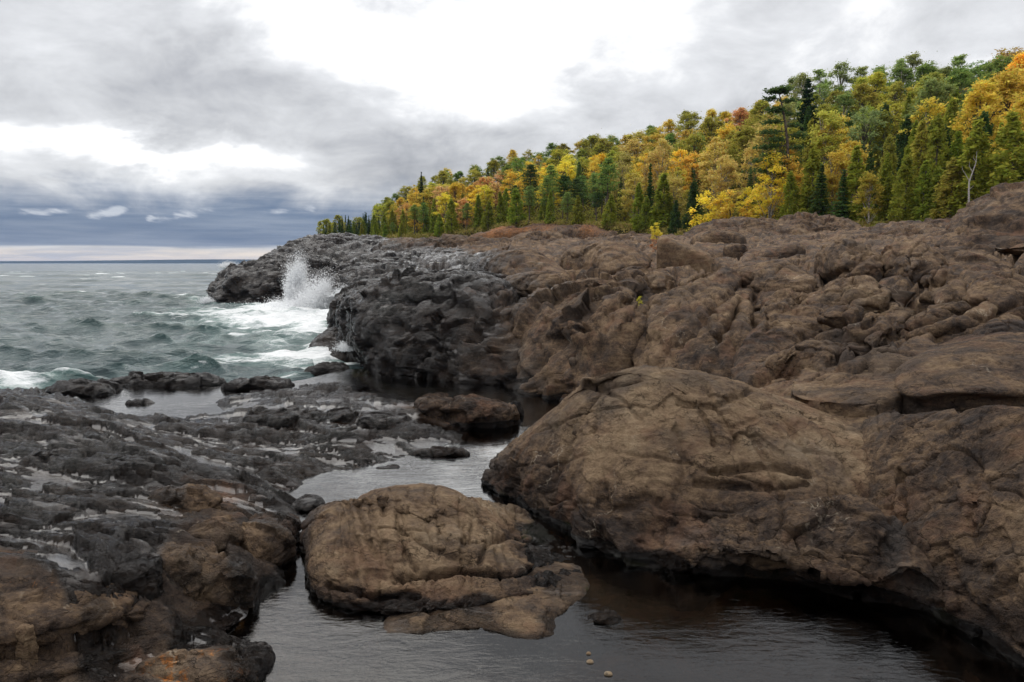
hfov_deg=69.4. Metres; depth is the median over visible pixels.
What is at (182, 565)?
rock
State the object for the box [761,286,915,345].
cliff outcrop
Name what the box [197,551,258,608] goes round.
rock
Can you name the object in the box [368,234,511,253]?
rock ridge
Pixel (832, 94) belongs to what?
maple tree
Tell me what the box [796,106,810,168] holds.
cedar tree
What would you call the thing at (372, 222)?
cedar tree
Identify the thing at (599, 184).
pine tree
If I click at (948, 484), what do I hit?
rock outcrop
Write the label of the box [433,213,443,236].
cedar tree
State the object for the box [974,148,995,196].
cedar tree
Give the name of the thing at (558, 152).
maple tree
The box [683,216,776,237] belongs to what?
rock ridge
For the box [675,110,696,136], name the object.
maple tree
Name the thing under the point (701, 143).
maple tree
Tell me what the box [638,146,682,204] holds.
birch tree
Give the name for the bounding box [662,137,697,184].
maple tree
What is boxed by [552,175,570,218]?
pine tree
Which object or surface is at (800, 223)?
rock ridge
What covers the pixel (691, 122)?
maple tree
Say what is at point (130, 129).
sky
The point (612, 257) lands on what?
rock outcrop
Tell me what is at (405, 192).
maple tree
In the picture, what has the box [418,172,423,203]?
spruce tree
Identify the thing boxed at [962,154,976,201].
dead tree
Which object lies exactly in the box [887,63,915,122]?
poplar tree
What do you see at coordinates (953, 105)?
cedar tree
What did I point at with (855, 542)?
rock outcrop
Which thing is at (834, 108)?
cedar tree
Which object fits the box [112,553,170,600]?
rock
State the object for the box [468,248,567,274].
rock outcrop
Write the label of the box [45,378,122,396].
rock
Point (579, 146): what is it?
maple tree
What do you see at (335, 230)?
spruce tree
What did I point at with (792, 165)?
birch tree
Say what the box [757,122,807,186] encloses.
maple tree
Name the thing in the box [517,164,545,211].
pine tree
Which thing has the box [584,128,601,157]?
maple tree
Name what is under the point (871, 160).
cedar tree
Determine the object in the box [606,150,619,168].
maple tree
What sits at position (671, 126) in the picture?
maple tree
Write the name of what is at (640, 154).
maple tree
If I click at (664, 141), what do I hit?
birch tree
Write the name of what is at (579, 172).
cedar tree
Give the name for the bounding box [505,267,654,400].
cliff outcrop
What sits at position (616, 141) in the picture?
maple tree
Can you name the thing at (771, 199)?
birch tree
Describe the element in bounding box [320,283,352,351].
wave spray
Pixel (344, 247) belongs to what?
headland rock
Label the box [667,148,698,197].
birch tree
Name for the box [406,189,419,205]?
birch tree
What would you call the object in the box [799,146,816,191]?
cedar tree
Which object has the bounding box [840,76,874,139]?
poplar tree
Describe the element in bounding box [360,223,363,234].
cedar tree
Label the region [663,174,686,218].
birch tree
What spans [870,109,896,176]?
cedar tree
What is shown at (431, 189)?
maple tree
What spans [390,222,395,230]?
pine tree
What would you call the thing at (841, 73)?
poplar tree
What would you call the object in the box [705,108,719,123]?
maple tree
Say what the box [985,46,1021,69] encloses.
maple tree
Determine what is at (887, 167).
cedar tree
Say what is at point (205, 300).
wave spray
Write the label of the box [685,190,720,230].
shrub
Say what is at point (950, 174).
cedar tree
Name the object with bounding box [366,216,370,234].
spruce tree
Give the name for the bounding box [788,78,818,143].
spruce tree
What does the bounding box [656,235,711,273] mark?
rock block
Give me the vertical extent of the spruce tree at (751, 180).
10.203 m
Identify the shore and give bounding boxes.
[0,259,256,262]
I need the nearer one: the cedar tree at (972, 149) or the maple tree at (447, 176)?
the cedar tree at (972, 149)
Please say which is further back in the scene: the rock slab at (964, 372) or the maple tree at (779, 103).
the maple tree at (779, 103)
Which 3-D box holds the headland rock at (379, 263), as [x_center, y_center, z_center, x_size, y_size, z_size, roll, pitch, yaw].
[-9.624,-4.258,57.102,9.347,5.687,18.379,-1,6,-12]
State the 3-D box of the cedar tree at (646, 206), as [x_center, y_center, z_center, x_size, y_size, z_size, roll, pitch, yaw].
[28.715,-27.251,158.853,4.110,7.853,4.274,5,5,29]
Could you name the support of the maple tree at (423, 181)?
on the hill
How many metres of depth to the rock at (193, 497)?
8.82 m
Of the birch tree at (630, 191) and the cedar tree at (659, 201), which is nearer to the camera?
the cedar tree at (659, 201)
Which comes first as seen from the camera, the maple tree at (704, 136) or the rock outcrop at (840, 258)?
the rock outcrop at (840, 258)
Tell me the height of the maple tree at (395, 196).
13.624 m
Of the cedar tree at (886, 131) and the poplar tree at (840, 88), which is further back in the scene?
the poplar tree at (840, 88)
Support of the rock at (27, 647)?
on the rock slab at (51, 620)
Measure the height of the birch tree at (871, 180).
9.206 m
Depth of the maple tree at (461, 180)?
286.55 m
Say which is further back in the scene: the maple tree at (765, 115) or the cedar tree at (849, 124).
the maple tree at (765, 115)
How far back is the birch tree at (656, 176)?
193.04 m
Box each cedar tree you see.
[327,223,330,233]
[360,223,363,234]
[361,221,365,234]
[370,214,379,235]
[372,221,378,234]
[379,215,389,234]
[382,225,387,236]
[387,209,396,234]
[397,209,407,233]
[398,223,403,236]
[406,213,410,231]
[421,210,429,232]
[429,211,436,234]
[430,199,437,226]
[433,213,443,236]
[443,198,458,232]
[459,193,466,225]
[472,194,483,229]
[480,201,494,229]
[495,191,506,225]
[499,188,509,219]
[506,188,526,226]
[527,182,534,216]
[538,194,548,219]
[544,189,554,223]
[570,194,585,224]
[573,161,586,205]
[601,194,618,225]
[629,182,646,231]
[637,196,652,229]
[648,172,673,232]
[667,200,681,233]
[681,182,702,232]
[776,155,798,208]
[777,170,802,219]
[793,146,830,213]
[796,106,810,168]
[799,118,820,183]
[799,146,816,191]
[800,184,812,210]
[820,106,839,161]
[837,145,875,222]
[843,109,855,140]
[858,149,878,213]
[859,144,866,164]
[869,102,899,161]
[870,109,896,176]
[875,176,896,220]
[877,133,898,185]
[878,151,894,207]
[883,154,919,220]
[891,114,919,178]
[894,93,911,154]
[894,120,918,196]
[901,117,932,199]
[907,160,935,221]
[914,120,939,187]
[918,112,953,202]
[920,166,948,220]
[928,157,967,219]
[933,124,951,168]
[943,97,966,145]
[945,118,993,216]
[945,128,967,195]
[949,85,962,127]
[961,105,976,137]
[967,110,994,196]
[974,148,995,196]
[980,108,1023,193]
[989,123,1006,181]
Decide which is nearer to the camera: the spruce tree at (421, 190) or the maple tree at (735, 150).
the maple tree at (735, 150)
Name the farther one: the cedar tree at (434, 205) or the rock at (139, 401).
the cedar tree at (434, 205)
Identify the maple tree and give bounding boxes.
[316,221,322,233]
[320,219,332,233]
[331,215,345,231]
[349,216,365,230]
[371,203,384,229]
[381,200,398,221]
[383,196,396,213]
[388,193,401,209]
[395,203,415,225]
[396,186,415,202]
[396,197,405,214]
[404,193,427,221]
[405,202,424,232]
[413,192,435,217]
[415,176,427,188]
[419,185,438,215]
[426,181,437,203]
[428,175,439,194]
[429,183,453,209]
[431,185,454,221]
[433,169,452,193]
[435,170,452,183]
[439,168,453,179]
[443,181,463,217]
[449,173,461,182]
[452,197,473,227]
[454,171,465,184]
[457,183,468,199]
[458,176,471,200]
[458,184,476,205]
[463,170,482,197]
[468,164,481,181]
[472,166,485,181]
[477,176,498,200]
[478,176,492,189]
[481,159,500,185]
[484,155,506,181]
[490,182,503,208]
[491,170,506,202]
[495,160,506,180]
[503,148,517,169]
[504,156,520,168]
[507,171,522,199]
[508,157,526,193]
[515,177,529,206]
[521,148,533,162]
[528,152,543,173]
[532,154,542,175]
[535,163,561,205]
[539,156,553,181]
[540,141,561,162]
[542,147,559,162]
[546,148,576,180]
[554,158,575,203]
[556,143,575,172]
[571,140,587,159]
[573,148,591,171]
[573,156,587,179]
[574,156,592,193]
[578,138,590,175]
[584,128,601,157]
[585,152,608,187]
[586,142,608,166]
[588,136,616,159]
[604,135,622,160]
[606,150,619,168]
[609,149,635,196]
[610,145,620,161]
[614,137,649,183]
[617,133,634,172]
[619,129,648,169]
[632,145,663,187]
[637,132,663,175]
[641,125,656,141]
[643,127,661,148]
[653,126,673,136]
[657,119,678,147]
[661,132,685,156]
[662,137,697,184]
[663,132,678,162]
[670,111,703,142]
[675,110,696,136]
[676,128,696,148]
[677,133,705,176]
[686,133,708,162]
[690,116,724,155]
[692,130,711,150]
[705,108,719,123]
[713,111,729,126]
[713,148,748,190]
[718,111,734,134]
[719,110,769,173]
[722,124,765,197]
[724,107,749,130]
[731,110,754,147]
[740,99,772,129]
[756,118,794,165]
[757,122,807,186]
[759,112,776,119]
[775,95,792,116]
[776,111,796,126]
[814,103,840,132]
[818,89,852,124]
[844,106,893,172]
[845,80,890,139]
[854,69,895,114]
[858,98,904,148]
[883,81,906,135]
[895,86,927,128]
[896,71,963,139]
[896,83,919,113]
[899,71,946,124]
[904,60,944,91]
[939,66,951,87]
[947,66,979,107]
[947,76,1014,177]
[953,53,1023,169]
[962,61,998,87]
[965,60,990,87]
[969,51,1014,88]
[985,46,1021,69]
[990,92,1023,182]
[998,52,1023,79]
[1000,63,1023,120]
[1002,118,1023,162]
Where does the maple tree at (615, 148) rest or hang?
on the hill
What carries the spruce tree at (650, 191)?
on the hill
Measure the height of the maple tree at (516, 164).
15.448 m
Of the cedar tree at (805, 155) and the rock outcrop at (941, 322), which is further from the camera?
the cedar tree at (805, 155)
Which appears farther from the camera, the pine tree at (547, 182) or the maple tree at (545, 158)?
the maple tree at (545, 158)
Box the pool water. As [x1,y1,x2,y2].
[72,368,1023,681]
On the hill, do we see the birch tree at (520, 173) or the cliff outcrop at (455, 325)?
the birch tree at (520, 173)
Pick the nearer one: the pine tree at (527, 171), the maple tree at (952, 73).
the maple tree at (952, 73)
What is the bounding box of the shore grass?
[381,213,952,237]
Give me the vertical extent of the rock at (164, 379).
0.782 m
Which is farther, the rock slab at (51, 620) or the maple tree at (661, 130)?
the maple tree at (661, 130)
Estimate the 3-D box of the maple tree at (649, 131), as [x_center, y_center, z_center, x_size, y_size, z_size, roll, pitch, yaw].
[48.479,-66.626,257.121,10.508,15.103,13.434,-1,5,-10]
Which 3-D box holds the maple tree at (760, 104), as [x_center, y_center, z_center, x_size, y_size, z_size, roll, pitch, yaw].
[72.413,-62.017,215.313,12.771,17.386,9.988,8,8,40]
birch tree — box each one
[375,203,389,224]
[386,204,400,226]
[405,184,417,208]
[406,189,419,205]
[431,190,457,222]
[463,185,484,216]
[475,184,495,215]
[499,169,517,205]
[505,179,527,215]
[517,160,540,199]
[537,162,548,195]
[557,154,576,175]
[585,157,602,202]
[597,163,617,204]
[610,162,630,207]
[614,151,634,188]
[620,172,645,217]
[622,167,648,207]
[627,153,654,196]
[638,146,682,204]
[644,146,666,194]
[648,136,677,172]
[652,171,675,215]
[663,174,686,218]
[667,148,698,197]
[669,166,689,207]
[680,151,706,192]
[691,136,741,204]
[692,141,725,197]
[700,147,711,189]
[700,150,743,215]
[710,154,745,215]
[710,191,732,218]
[715,120,739,162]
[735,141,761,196]
[735,186,759,217]
[742,119,786,193]
[747,150,797,217]
[753,114,776,150]
[756,151,784,214]
[769,149,810,213]
[801,108,847,171]
[813,125,850,176]
[823,112,861,174]
[824,139,876,204]
[824,150,846,214]
[827,140,884,209]
[849,168,886,223]
[853,105,875,149]
[898,96,952,158]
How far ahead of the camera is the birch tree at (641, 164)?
196.75 m
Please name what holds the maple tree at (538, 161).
on the hill
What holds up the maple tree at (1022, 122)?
on the hill
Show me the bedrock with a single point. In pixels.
(78, 514)
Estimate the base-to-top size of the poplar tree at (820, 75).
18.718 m
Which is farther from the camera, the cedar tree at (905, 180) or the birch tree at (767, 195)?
the birch tree at (767, 195)
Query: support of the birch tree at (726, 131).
on the hill
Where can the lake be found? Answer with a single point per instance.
(89, 321)
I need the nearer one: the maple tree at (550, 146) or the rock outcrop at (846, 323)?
the rock outcrop at (846, 323)
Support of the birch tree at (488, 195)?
on the hill
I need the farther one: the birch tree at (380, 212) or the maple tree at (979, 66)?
the birch tree at (380, 212)
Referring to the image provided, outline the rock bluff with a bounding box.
[469,223,617,239]
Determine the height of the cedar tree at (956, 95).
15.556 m
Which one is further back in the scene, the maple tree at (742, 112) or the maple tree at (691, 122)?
the maple tree at (691, 122)
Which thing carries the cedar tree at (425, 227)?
on the hill
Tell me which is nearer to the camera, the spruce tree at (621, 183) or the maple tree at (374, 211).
the spruce tree at (621, 183)
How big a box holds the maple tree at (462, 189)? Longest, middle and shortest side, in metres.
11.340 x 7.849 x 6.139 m
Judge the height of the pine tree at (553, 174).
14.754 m
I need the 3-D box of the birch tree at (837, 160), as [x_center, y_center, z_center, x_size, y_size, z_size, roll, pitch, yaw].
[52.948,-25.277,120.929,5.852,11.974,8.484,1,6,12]
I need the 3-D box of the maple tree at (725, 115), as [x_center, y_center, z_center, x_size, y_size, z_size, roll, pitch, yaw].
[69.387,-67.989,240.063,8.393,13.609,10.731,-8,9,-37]
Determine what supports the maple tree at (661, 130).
on the hill
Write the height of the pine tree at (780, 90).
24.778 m
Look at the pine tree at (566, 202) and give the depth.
183.30 m
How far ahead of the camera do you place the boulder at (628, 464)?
9.07 m
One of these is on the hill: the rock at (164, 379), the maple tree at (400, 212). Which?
the maple tree at (400, 212)
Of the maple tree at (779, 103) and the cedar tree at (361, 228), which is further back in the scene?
the cedar tree at (361, 228)
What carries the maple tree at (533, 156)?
on the hill
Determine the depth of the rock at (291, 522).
8.81 m
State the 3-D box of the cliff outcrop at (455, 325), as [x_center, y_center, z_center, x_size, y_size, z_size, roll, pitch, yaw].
[-3.136,-0.582,29.138,7.513,4.708,19.973,-2,6,-20]
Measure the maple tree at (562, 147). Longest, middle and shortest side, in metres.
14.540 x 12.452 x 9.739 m
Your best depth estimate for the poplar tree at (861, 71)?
223.01 m
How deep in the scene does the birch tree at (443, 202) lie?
239.09 m
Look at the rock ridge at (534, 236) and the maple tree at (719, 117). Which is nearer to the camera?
the rock ridge at (534, 236)
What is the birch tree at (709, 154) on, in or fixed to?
on the hill
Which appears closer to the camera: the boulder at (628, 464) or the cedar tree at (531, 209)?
the boulder at (628, 464)
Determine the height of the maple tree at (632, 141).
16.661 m
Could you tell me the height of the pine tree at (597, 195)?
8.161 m
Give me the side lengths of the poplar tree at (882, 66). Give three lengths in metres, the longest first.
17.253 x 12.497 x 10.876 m
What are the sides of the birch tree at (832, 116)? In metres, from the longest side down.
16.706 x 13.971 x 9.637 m
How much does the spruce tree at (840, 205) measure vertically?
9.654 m
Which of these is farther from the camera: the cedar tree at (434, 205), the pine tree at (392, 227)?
the pine tree at (392, 227)
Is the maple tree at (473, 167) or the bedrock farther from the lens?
the maple tree at (473, 167)
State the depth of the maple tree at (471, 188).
254.91 m
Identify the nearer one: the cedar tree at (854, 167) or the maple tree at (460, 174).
the cedar tree at (854, 167)
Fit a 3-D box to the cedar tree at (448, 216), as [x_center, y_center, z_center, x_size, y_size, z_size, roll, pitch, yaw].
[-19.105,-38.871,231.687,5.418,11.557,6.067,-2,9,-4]
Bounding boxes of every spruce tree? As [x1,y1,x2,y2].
[333,219,337,232]
[346,220,353,232]
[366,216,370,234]
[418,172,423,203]
[615,177,626,217]
[644,163,656,218]
[687,170,706,219]
[742,167,755,213]
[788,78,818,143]
[808,163,832,215]
[828,169,852,218]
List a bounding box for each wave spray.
[197,295,216,303]
[219,260,236,268]
[230,244,347,309]
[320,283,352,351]
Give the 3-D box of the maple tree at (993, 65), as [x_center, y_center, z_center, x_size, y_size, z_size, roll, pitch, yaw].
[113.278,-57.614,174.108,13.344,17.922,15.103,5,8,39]
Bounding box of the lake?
[0,263,362,389]
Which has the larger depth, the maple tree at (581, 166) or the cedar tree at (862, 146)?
the maple tree at (581, 166)
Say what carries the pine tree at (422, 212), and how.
on the hill
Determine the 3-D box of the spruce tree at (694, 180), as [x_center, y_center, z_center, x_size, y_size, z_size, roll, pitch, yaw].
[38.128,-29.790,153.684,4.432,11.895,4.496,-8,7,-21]
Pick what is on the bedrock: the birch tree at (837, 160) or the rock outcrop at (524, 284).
the rock outcrop at (524, 284)
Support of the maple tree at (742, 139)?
on the hill
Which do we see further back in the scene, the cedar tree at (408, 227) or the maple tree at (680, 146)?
the cedar tree at (408, 227)
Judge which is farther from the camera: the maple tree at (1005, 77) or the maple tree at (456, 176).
the maple tree at (456, 176)
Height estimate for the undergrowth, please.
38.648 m
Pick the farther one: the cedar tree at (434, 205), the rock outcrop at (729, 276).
the cedar tree at (434, 205)
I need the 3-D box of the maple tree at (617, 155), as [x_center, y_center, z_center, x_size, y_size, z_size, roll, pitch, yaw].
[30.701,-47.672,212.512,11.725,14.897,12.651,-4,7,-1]
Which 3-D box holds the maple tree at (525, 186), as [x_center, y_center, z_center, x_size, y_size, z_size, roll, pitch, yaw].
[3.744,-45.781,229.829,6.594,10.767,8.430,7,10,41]
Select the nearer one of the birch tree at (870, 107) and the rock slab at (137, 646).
the rock slab at (137, 646)
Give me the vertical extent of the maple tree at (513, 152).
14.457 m
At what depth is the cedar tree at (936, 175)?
98.14 m
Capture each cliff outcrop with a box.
[326,266,526,384]
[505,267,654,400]
[634,278,767,378]
[730,320,801,378]
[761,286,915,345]
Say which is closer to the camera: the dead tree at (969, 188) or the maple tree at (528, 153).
the dead tree at (969, 188)
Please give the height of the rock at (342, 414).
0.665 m
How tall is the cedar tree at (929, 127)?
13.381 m
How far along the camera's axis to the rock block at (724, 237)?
46.65 m
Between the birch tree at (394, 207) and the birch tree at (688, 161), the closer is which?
the birch tree at (688, 161)
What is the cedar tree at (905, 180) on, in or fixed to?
on the hill
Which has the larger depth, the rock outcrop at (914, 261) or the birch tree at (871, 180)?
the birch tree at (871, 180)
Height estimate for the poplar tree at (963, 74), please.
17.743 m
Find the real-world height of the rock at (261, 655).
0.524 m
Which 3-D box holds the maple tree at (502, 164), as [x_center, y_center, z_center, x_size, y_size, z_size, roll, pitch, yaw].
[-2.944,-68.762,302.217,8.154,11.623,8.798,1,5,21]
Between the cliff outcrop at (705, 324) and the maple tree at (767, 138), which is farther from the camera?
the maple tree at (767, 138)
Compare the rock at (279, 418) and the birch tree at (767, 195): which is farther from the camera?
the birch tree at (767, 195)
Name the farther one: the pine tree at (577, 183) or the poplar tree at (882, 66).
the poplar tree at (882, 66)
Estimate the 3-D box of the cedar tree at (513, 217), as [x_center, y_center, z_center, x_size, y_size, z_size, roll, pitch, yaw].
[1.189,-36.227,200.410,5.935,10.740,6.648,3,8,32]
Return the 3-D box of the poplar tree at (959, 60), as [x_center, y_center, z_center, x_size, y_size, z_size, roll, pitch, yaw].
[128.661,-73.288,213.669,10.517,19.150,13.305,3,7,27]
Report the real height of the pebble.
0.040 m
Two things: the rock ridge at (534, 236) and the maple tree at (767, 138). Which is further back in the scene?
the maple tree at (767, 138)
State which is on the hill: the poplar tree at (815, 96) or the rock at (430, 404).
the poplar tree at (815, 96)
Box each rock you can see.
[15,623,38,664]
[32,450,59,458]
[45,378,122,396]
[94,450,165,464]
[109,371,226,387]
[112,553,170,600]
[125,398,154,404]
[135,643,258,681]
[147,483,222,511]
[151,541,210,598]
[188,515,245,552]
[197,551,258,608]
[206,254,338,302]
[221,375,294,390]
[238,641,275,681]
[240,519,296,566]
[242,406,327,428]
[249,511,301,543]
[263,232,389,262]
[292,494,324,511]
[304,362,349,376]
[308,326,348,361]
[326,407,358,421]
[330,250,424,297]
[356,411,411,429]
[412,392,453,420]
[412,446,469,456]
[439,394,520,427]
[508,401,523,415]
[587,609,621,623]
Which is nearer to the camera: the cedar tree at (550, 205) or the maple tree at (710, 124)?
the cedar tree at (550, 205)
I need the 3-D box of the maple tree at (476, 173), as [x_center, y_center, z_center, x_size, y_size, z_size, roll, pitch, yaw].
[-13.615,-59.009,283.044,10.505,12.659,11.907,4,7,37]
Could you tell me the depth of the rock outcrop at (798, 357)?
12.30 m
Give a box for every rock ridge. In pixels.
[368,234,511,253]
[510,230,578,242]
[571,231,679,242]
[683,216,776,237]
[766,212,861,235]
[859,218,951,238]
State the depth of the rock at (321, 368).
23.05 m
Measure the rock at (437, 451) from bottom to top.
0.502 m
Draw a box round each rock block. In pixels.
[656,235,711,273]
[690,230,746,244]
[723,244,748,260]
[743,242,805,258]
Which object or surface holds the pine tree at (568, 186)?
on the hill
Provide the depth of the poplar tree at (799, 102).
204.76 m
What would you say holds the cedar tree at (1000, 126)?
on the hill
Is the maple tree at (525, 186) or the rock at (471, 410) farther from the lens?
the maple tree at (525, 186)
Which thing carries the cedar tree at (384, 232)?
on the hill
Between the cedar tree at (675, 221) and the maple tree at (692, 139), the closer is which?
the cedar tree at (675, 221)
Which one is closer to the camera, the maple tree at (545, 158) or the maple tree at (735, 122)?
the maple tree at (735, 122)
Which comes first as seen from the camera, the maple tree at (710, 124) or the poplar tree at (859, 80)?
the poplar tree at (859, 80)
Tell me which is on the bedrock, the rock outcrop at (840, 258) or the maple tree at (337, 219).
the rock outcrop at (840, 258)
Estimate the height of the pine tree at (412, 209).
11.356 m
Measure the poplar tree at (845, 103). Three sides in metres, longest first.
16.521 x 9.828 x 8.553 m
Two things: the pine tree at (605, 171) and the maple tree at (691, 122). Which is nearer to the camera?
the pine tree at (605, 171)
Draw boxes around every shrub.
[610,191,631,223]
[647,239,656,251]
[650,223,663,241]
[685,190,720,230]
[710,189,755,218]
[741,182,777,217]
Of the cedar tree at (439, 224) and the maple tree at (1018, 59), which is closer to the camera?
the maple tree at (1018, 59)
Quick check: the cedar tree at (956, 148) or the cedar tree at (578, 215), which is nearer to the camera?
the cedar tree at (956, 148)
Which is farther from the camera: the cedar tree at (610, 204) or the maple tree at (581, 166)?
the maple tree at (581, 166)
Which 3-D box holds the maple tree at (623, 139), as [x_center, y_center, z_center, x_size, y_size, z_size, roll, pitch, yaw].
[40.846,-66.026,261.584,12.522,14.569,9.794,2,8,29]
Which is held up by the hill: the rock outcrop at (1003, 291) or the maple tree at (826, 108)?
the maple tree at (826, 108)
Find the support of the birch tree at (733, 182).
on the hill
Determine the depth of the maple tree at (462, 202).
233.16 m
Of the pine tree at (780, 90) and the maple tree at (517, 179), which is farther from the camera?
the maple tree at (517, 179)
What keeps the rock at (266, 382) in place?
on the bedrock
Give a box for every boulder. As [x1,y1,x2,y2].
[299,483,581,615]
[481,365,891,603]
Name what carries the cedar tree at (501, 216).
on the hill
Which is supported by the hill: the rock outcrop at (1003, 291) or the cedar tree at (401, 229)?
the cedar tree at (401, 229)
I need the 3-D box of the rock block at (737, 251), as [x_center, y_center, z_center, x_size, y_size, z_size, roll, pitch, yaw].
[12.155,-4.627,40.193,1.214,1.297,1.045,-3,7,-29]
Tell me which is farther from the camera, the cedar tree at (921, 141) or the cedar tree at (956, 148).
the cedar tree at (921, 141)
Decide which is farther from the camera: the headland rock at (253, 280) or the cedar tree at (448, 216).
the cedar tree at (448, 216)
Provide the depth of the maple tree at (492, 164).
297.22 m
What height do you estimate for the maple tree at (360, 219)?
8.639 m
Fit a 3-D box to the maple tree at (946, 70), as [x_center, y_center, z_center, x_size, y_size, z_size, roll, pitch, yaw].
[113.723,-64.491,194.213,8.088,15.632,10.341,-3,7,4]
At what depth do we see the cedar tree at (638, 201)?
160.25 m
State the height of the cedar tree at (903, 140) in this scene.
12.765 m
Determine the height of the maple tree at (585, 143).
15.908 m
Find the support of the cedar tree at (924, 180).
on the hill
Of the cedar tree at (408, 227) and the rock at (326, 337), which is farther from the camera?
the cedar tree at (408, 227)
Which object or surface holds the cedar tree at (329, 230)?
on the hill
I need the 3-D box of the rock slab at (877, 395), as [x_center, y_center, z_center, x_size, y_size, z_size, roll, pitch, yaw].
[5.207,0.791,11.225,1.733,0.890,2.943,4,7,34]
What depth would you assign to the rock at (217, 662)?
5.62 m
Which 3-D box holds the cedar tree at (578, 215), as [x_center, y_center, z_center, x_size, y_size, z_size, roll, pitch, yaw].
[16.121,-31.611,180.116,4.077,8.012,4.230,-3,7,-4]
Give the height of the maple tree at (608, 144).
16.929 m
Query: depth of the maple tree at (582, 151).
266.33 m
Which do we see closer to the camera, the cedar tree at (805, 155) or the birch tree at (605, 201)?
the cedar tree at (805, 155)
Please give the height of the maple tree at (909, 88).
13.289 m
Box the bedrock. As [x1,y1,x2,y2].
[0,226,1023,681]
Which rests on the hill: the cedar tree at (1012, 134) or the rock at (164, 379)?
the cedar tree at (1012, 134)
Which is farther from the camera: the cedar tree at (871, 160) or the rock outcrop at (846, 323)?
the cedar tree at (871, 160)
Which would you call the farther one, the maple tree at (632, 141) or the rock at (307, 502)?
the maple tree at (632, 141)
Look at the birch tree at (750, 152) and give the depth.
151.65 m
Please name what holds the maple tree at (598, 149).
on the hill
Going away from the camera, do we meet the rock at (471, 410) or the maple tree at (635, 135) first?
the rock at (471, 410)
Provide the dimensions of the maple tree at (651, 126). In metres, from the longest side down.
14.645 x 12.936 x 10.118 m
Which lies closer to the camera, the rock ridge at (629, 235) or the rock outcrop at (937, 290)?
the rock outcrop at (937, 290)
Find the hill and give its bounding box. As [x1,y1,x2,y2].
[381,121,920,237]
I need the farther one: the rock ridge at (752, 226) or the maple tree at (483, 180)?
the maple tree at (483, 180)
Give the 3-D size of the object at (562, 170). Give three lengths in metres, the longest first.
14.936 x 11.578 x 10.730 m
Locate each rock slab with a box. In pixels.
[0,545,148,659]
[0,605,246,681]
[383,561,589,638]
[791,363,902,417]
[893,331,1023,413]
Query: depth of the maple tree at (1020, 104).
96.67 m
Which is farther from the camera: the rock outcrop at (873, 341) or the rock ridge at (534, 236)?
the rock ridge at (534, 236)
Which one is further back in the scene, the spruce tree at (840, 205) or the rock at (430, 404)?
the spruce tree at (840, 205)
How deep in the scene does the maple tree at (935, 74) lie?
162.16 m
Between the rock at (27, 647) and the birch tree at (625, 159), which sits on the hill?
the birch tree at (625, 159)
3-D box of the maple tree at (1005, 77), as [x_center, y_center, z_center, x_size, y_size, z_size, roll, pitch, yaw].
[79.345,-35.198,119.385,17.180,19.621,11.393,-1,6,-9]
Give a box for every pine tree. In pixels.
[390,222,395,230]
[406,205,421,233]
[416,202,430,230]
[460,203,474,227]
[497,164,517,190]
[507,185,523,199]
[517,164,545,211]
[519,186,539,223]
[533,177,558,204]
[543,164,561,212]
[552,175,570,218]
[559,176,573,207]
[559,192,574,222]
[564,178,586,197]
[569,175,590,212]
[584,173,604,217]
[588,192,606,220]
[592,156,622,215]
[595,175,609,214]
[741,84,811,214]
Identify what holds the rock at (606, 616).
on the bedrock
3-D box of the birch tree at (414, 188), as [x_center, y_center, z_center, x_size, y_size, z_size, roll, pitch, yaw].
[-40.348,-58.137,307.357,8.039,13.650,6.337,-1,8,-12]
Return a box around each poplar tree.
[775,97,798,140]
[781,71,817,110]
[785,76,803,118]
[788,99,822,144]
[791,101,802,121]
[804,69,832,111]
[812,93,822,122]
[814,84,832,106]
[821,60,856,103]
[824,85,847,112]
[831,90,859,134]
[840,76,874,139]
[848,66,868,91]
[866,64,890,92]
[867,68,900,109]
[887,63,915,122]
[888,58,913,107]
[899,51,926,91]
[939,67,982,117]
[947,54,972,86]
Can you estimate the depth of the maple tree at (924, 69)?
193.19 m
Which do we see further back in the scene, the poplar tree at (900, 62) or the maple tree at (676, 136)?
the maple tree at (676, 136)
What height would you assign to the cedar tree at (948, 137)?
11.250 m
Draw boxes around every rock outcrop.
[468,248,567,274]
[503,271,572,297]
[559,241,653,274]
[616,266,677,293]
[648,494,960,623]
[671,267,760,311]
[732,260,822,293]
[765,340,871,379]
[813,238,883,284]
[815,304,892,343]
[817,275,898,319]
[860,404,1023,665]
[864,331,898,353]
[880,239,948,290]
[900,301,1022,342]
[915,269,966,313]
[934,181,1023,260]
[942,244,1013,284]
[962,271,1023,319]
[972,318,1023,335]
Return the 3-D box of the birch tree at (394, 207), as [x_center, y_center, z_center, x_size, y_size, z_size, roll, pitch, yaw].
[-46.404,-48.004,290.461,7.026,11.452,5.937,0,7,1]
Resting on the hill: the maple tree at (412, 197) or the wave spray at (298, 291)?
the maple tree at (412, 197)
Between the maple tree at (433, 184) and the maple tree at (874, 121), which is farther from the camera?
the maple tree at (433, 184)
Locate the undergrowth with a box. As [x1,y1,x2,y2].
[359,147,951,237]
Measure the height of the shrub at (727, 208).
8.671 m
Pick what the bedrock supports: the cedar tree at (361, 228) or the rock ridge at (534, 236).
the rock ridge at (534, 236)
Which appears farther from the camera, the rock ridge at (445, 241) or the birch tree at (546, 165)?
the birch tree at (546, 165)
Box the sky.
[0,0,1023,260]
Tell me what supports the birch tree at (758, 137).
on the hill
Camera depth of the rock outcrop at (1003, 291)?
14.21 m
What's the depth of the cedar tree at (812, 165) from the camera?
119.11 m
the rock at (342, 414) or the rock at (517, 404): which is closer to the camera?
the rock at (342, 414)

